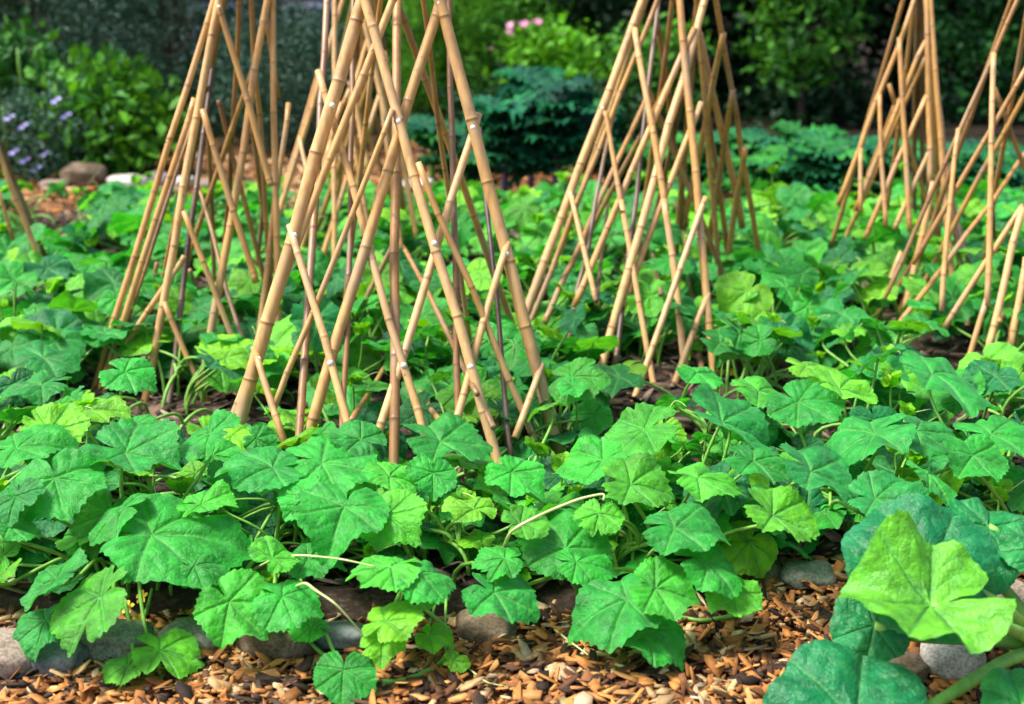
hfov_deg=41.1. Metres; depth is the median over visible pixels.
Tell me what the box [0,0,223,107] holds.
grey green shrub
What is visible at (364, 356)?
cucumber plant
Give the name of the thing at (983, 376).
cucumber plant
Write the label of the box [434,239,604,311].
cucumber plant
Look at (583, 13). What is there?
shade tree
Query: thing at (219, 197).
cucumber plant
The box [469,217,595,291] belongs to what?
cucumber plant
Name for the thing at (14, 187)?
bamboo teepee
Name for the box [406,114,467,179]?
kale plant
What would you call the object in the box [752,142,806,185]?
kale plant
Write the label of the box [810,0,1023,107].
shade tree
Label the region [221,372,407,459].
cucumber plant
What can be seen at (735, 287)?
cucumber plant
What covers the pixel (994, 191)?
bamboo teepee
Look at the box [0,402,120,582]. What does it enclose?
cucumber plant
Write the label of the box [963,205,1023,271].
cucumber plant
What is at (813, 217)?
cucumber plant
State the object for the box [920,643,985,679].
edging stone
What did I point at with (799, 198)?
cucumber plant
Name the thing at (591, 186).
cucumber plant
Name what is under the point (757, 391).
cucumber plant
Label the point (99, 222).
cucumber plant
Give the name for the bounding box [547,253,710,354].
cucumber plant
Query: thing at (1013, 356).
cucumber plant
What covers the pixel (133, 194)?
cucumber plant
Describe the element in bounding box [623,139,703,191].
kale plant
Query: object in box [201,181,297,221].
cucumber plant
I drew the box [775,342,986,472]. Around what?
cucumber plant
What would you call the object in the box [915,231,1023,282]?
cucumber plant
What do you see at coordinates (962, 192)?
cucumber plant
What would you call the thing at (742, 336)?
cucumber plant
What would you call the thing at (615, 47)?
leafy shrub
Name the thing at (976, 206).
cucumber plant
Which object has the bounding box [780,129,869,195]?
kale plant
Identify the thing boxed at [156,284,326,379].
cucumber plant
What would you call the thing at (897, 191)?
cucumber plant
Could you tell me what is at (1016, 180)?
kale plant
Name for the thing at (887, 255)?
cucumber plant
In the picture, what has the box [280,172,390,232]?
cucumber plant
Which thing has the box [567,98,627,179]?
kale plant
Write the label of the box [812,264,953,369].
cucumber plant
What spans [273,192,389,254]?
cucumber plant
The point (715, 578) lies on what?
cucumber plant
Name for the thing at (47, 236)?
cucumber plant
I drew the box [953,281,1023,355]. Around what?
cucumber plant
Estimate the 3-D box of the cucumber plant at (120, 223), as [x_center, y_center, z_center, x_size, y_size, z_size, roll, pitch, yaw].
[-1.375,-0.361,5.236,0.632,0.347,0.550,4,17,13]
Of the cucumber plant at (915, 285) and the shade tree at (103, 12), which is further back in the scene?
the shade tree at (103, 12)
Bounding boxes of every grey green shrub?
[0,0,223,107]
[0,0,331,143]
[169,0,390,158]
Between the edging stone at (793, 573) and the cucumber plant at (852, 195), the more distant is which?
the cucumber plant at (852, 195)
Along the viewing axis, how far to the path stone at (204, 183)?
7.93 m
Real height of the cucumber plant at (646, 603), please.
0.333 m
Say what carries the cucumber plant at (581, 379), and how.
on the bed soil at (348, 600)
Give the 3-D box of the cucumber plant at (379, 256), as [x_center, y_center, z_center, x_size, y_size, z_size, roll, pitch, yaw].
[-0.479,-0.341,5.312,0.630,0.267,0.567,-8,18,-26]
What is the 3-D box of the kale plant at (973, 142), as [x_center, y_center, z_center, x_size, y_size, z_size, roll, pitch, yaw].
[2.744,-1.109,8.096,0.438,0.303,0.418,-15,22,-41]
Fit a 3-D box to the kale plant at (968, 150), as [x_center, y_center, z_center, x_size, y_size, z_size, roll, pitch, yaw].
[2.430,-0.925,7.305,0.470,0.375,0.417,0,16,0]
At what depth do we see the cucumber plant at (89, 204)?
6.07 m
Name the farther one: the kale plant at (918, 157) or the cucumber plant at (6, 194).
the kale plant at (918, 157)
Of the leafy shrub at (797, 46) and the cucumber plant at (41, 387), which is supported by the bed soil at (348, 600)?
the cucumber plant at (41, 387)
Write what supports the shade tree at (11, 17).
on the shaded bed soil at (980, 127)
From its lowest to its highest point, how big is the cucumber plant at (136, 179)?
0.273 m
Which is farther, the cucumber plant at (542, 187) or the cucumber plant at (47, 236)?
the cucumber plant at (542, 187)
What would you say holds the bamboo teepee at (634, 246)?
on the bed soil at (348, 600)
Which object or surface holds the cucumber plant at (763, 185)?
on the bed soil at (348, 600)
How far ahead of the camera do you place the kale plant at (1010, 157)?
7.25 m
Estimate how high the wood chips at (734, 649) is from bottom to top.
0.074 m
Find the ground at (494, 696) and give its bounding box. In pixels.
[0,134,1023,703]
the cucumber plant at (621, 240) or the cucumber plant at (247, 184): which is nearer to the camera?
the cucumber plant at (621, 240)
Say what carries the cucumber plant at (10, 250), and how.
on the bed soil at (348, 600)
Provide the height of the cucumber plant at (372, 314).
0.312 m
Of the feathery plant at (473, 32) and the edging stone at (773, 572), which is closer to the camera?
the edging stone at (773, 572)
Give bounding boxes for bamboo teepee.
[0,139,52,299]
[89,0,290,403]
[224,0,566,482]
[263,0,417,297]
[525,0,760,400]
[829,0,977,324]
[873,0,1023,355]
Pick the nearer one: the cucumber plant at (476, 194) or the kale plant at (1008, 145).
the cucumber plant at (476, 194)
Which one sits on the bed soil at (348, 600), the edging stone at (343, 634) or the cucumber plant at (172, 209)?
the cucumber plant at (172, 209)
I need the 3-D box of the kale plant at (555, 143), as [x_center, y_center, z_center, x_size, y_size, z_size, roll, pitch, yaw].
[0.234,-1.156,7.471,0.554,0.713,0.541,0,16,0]
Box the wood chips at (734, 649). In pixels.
[0,540,1023,703]
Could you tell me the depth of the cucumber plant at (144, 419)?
3.48 m
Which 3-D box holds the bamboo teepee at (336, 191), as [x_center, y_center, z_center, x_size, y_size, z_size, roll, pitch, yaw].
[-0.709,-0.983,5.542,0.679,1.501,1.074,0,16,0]
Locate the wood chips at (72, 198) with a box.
[0,131,920,216]
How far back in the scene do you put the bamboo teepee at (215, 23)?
4.12 m
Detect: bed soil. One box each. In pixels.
[0,210,1023,625]
[2,0,1023,136]
[620,134,1023,192]
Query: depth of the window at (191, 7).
11.82 m
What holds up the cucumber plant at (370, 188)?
on the bed soil at (348, 600)
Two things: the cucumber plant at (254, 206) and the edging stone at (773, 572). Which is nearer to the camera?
the edging stone at (773, 572)
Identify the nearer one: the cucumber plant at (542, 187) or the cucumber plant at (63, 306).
the cucumber plant at (63, 306)
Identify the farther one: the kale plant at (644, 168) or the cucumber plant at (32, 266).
the kale plant at (644, 168)
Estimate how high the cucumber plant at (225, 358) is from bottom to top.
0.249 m
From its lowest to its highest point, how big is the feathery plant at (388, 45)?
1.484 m
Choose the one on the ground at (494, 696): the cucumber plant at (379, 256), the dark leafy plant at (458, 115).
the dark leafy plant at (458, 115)
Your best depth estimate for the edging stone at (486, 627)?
2.67 m
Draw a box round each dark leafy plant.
[420,71,543,176]
[563,55,661,172]
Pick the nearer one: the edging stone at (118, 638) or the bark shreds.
the edging stone at (118, 638)
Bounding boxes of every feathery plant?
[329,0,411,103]
[385,0,504,120]
[476,0,580,85]
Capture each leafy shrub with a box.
[583,9,721,129]
[731,0,888,125]
[867,0,1023,124]
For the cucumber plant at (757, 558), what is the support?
on the bed soil at (348, 600)
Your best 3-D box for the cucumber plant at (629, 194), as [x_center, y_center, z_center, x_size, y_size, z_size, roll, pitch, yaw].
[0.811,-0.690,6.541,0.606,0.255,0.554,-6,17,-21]
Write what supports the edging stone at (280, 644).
on the wood chips at (734, 649)
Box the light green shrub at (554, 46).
[482,8,612,94]
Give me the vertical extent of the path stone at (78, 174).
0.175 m
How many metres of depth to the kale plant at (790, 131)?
8.36 m
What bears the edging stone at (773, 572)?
on the bed soil at (348, 600)
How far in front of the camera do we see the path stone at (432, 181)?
7.95 m
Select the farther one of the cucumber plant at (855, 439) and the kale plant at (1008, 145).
the kale plant at (1008, 145)
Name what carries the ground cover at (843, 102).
on the shaded bed soil at (980, 127)
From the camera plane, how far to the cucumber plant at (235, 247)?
5.21 m
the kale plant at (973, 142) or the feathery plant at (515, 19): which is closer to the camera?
the kale plant at (973, 142)
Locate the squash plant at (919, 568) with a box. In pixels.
[762,493,1023,703]
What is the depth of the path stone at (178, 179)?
8.00 m
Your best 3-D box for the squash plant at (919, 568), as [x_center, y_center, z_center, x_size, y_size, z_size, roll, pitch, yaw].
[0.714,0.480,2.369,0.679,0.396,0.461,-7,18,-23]
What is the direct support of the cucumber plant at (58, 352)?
on the bed soil at (348, 600)
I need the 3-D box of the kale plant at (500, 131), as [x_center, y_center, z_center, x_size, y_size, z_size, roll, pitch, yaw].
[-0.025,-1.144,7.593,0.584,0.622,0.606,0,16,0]
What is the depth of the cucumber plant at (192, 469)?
3.08 m
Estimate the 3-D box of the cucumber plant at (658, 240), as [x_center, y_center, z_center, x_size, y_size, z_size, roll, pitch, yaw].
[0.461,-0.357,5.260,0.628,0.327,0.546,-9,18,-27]
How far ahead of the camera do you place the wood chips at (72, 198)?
8.33 m
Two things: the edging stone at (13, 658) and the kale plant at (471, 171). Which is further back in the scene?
the kale plant at (471, 171)
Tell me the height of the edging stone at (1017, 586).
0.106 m
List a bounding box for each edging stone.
[0,628,30,680]
[30,641,87,676]
[79,619,153,661]
[157,617,216,648]
[235,618,313,660]
[313,620,368,651]
[455,609,516,649]
[742,556,781,580]
[778,560,836,589]
[889,652,928,682]
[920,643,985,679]
[997,579,1023,602]
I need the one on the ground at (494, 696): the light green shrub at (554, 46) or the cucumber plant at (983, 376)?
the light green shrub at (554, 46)
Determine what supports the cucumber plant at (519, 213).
on the bed soil at (348, 600)
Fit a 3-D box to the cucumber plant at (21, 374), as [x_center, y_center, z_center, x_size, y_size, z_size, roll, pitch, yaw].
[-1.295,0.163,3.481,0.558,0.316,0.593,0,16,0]
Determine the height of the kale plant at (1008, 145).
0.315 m
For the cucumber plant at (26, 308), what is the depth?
4.32 m
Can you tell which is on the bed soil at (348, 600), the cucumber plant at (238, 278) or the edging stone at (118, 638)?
the cucumber plant at (238, 278)
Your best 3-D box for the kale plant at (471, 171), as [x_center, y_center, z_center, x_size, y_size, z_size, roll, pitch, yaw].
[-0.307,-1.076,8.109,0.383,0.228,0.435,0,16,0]
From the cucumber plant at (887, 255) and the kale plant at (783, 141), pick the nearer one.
the cucumber plant at (887, 255)
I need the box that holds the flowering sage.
[0,45,121,181]
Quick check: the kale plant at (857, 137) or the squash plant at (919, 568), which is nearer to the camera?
the squash plant at (919, 568)
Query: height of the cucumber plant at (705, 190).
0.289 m
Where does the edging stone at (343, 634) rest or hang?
on the wood chips at (734, 649)
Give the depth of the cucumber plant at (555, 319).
4.41 m
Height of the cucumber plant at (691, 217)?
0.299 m
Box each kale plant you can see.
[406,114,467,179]
[434,151,491,181]
[456,88,545,199]
[492,64,566,188]
[505,74,601,188]
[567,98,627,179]
[596,137,659,190]
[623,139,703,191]
[667,129,735,187]
[722,126,783,179]
[722,152,788,199]
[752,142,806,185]
[769,119,851,145]
[773,134,796,145]
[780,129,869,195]
[842,134,870,144]
[851,138,899,195]
[866,135,926,189]
[897,148,933,191]
[925,142,1004,186]
[949,154,1023,199]
[965,137,987,149]
[986,137,1023,151]
[994,146,1023,167]
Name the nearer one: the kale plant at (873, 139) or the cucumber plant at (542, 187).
the cucumber plant at (542, 187)
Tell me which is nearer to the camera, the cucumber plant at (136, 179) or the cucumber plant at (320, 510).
the cucumber plant at (320, 510)
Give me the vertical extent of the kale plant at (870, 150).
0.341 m
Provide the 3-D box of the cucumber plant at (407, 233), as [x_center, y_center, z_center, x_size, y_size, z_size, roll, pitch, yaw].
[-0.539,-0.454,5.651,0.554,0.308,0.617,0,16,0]
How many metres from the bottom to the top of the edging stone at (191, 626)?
0.067 m
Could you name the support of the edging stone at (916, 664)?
on the wood chips at (734, 649)
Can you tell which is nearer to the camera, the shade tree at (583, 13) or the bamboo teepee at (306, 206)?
the bamboo teepee at (306, 206)
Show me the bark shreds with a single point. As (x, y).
(156, 408)
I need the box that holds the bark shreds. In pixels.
[0,200,1023,593]
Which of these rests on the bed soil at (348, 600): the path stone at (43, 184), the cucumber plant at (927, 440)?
the cucumber plant at (927, 440)
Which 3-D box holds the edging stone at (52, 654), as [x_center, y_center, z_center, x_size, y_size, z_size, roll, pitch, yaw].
[-0.872,0.578,2.607,0.133,0.063,0.117,0,16,0]
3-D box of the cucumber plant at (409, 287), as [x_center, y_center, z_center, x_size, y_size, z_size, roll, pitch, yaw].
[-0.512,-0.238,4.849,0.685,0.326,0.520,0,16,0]
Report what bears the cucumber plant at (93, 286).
on the bed soil at (348, 600)
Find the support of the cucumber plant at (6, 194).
on the bed soil at (348, 600)
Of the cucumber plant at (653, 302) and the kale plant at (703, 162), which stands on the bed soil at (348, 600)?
the cucumber plant at (653, 302)
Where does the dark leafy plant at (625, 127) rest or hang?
on the ground at (494, 696)
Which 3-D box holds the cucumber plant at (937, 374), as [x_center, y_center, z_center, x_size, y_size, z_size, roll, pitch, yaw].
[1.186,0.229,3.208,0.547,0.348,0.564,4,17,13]
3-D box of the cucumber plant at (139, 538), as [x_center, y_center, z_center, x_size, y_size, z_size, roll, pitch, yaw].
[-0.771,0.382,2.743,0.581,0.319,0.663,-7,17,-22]
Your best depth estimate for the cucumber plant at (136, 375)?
3.16 m
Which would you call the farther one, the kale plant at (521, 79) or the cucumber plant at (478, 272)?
the kale plant at (521, 79)
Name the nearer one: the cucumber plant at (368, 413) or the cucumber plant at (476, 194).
the cucumber plant at (368, 413)
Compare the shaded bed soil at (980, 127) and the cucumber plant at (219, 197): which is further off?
the shaded bed soil at (980, 127)
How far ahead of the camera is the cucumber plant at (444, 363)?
3.91 m
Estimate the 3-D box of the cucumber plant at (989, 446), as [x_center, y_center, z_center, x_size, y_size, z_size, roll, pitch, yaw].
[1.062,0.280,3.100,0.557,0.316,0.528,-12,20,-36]
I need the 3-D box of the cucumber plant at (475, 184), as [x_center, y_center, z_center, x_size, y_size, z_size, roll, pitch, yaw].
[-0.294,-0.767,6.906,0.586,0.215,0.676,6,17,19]
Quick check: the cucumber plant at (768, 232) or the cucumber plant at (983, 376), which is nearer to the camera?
the cucumber plant at (983, 376)
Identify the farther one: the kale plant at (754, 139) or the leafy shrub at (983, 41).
the leafy shrub at (983, 41)
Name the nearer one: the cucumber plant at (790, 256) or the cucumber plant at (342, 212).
the cucumber plant at (790, 256)
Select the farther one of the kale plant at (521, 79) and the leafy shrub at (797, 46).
the leafy shrub at (797, 46)
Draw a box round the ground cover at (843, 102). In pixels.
[0,22,1021,130]
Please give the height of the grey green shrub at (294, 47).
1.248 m
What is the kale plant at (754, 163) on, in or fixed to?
on the ground at (494, 696)
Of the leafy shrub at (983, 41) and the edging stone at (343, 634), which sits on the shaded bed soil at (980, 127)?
the leafy shrub at (983, 41)
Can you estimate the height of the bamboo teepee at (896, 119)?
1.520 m
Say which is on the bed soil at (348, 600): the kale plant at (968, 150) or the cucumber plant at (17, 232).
the cucumber plant at (17, 232)
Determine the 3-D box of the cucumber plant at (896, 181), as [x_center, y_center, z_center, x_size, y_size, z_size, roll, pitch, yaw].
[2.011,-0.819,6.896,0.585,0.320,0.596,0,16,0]
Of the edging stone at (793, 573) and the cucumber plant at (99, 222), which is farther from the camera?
the cucumber plant at (99, 222)
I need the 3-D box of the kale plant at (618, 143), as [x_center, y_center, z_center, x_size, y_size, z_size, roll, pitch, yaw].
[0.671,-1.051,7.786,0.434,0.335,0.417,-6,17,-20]
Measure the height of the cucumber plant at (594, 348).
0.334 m
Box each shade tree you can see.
[0,0,208,72]
[59,0,145,32]
[541,0,822,111]
[546,0,676,71]
[649,0,913,109]
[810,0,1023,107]
[852,0,1023,111]
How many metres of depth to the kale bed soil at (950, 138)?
10.07 m
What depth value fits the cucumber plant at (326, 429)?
3.09 m
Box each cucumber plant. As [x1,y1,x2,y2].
[0,170,68,214]
[0,179,81,230]
[0,211,88,237]
[0,218,74,258]
[0,222,110,295]
[0,250,80,308]
[0,272,111,369]
[0,316,139,411]
[0,367,115,465]
[0,370,113,568]
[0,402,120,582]
[0,409,267,685]
[14,357,249,567]
[17,267,212,384]
[22,246,176,330]
[45,383,279,491]
[61,187,196,248]
[69,212,240,290]
[72,188,204,276]
[77,171,198,220]
[81,314,283,431]
[89,171,176,220]
[154,434,425,703]
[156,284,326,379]
[168,173,285,225]
[170,182,291,250]
[175,424,407,536]
[176,189,318,261]
[193,243,341,325]
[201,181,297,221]
[203,216,330,286]
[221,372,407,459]
[267,291,419,419]
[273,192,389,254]
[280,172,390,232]
[284,165,413,209]
[285,412,604,687]
[289,237,463,337]
[311,414,571,504]
[316,225,467,297]
[321,207,449,263]
[324,279,484,377]
[355,356,570,445]
[376,302,550,422]
[405,191,485,258]
[406,180,514,223]
[426,194,577,264]
[430,180,513,220]
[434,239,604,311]
[442,401,701,532]
[451,402,734,671]
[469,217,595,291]
[480,304,643,409]
[481,271,620,363]
[494,339,689,461]
[510,167,627,236]
[529,185,617,243]
[535,174,616,224]
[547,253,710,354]
[554,277,725,366]
[555,217,716,297]
[583,200,724,263]
[597,383,858,617]
[604,303,820,400]
[620,401,824,578]
[624,183,728,235]
[628,364,825,466]
[633,170,709,212]
[644,189,771,253]
[679,261,843,378]
[680,247,838,316]
[698,220,827,285]
[705,204,828,270]
[722,182,854,247]
[724,182,830,233]
[727,379,957,541]
[741,165,838,215]
[769,365,1010,537]
[774,260,976,340]
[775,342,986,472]
[786,305,953,423]
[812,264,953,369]
[820,219,964,299]
[822,198,952,268]
[835,178,951,222]
[844,184,976,239]
[846,415,1023,521]
[853,161,969,219]
[899,349,1023,515]
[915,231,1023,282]
[926,356,1023,455]
[933,189,1023,242]
[933,241,1023,326]
[947,179,1023,222]
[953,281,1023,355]
[958,309,1023,413]
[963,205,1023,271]
[977,175,1023,198]
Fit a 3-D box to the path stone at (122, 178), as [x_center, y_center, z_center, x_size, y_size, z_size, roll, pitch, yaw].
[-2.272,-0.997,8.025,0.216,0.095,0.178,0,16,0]
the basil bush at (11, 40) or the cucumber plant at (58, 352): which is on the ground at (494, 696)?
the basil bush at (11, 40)
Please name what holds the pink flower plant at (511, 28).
on the shaded bed soil at (980, 127)
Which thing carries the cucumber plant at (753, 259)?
on the bed soil at (348, 600)
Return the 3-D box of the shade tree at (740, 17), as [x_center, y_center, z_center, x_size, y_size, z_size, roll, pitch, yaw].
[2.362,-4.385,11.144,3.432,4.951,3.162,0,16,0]
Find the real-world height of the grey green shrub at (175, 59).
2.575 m
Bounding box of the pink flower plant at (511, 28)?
[488,0,596,73]
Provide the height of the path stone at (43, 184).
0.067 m
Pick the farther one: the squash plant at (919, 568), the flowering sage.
the flowering sage
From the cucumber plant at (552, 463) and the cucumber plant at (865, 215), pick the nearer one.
the cucumber plant at (552, 463)
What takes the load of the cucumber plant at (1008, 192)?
on the bed soil at (348, 600)
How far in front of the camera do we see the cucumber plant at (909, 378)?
3.89 m
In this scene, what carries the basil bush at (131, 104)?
on the ground at (494, 696)
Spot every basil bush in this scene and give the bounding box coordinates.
[0,5,82,172]
[10,42,199,177]
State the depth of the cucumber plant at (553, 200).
6.04 m
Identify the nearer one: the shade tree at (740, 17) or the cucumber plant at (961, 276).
the cucumber plant at (961, 276)
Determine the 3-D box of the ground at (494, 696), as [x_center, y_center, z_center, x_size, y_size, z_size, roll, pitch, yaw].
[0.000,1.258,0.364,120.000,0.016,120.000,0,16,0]
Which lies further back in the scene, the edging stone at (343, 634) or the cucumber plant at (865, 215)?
the cucumber plant at (865, 215)
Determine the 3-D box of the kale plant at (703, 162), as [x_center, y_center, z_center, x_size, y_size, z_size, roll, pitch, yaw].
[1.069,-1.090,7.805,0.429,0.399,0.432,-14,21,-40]
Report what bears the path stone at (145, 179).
on the ground at (494, 696)
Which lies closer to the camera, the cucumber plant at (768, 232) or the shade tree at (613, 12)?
the cucumber plant at (768, 232)
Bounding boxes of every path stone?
[39,179,70,191]
[60,162,107,189]
[106,174,140,185]
[140,172,167,186]
[174,176,194,187]
[200,178,218,187]
[403,178,434,188]
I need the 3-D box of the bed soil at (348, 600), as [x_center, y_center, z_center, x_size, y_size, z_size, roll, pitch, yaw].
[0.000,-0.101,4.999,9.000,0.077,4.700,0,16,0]
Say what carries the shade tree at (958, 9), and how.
on the shaded bed soil at (980, 127)
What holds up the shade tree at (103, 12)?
on the shaded bed soil at (980, 127)
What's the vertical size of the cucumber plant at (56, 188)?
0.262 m

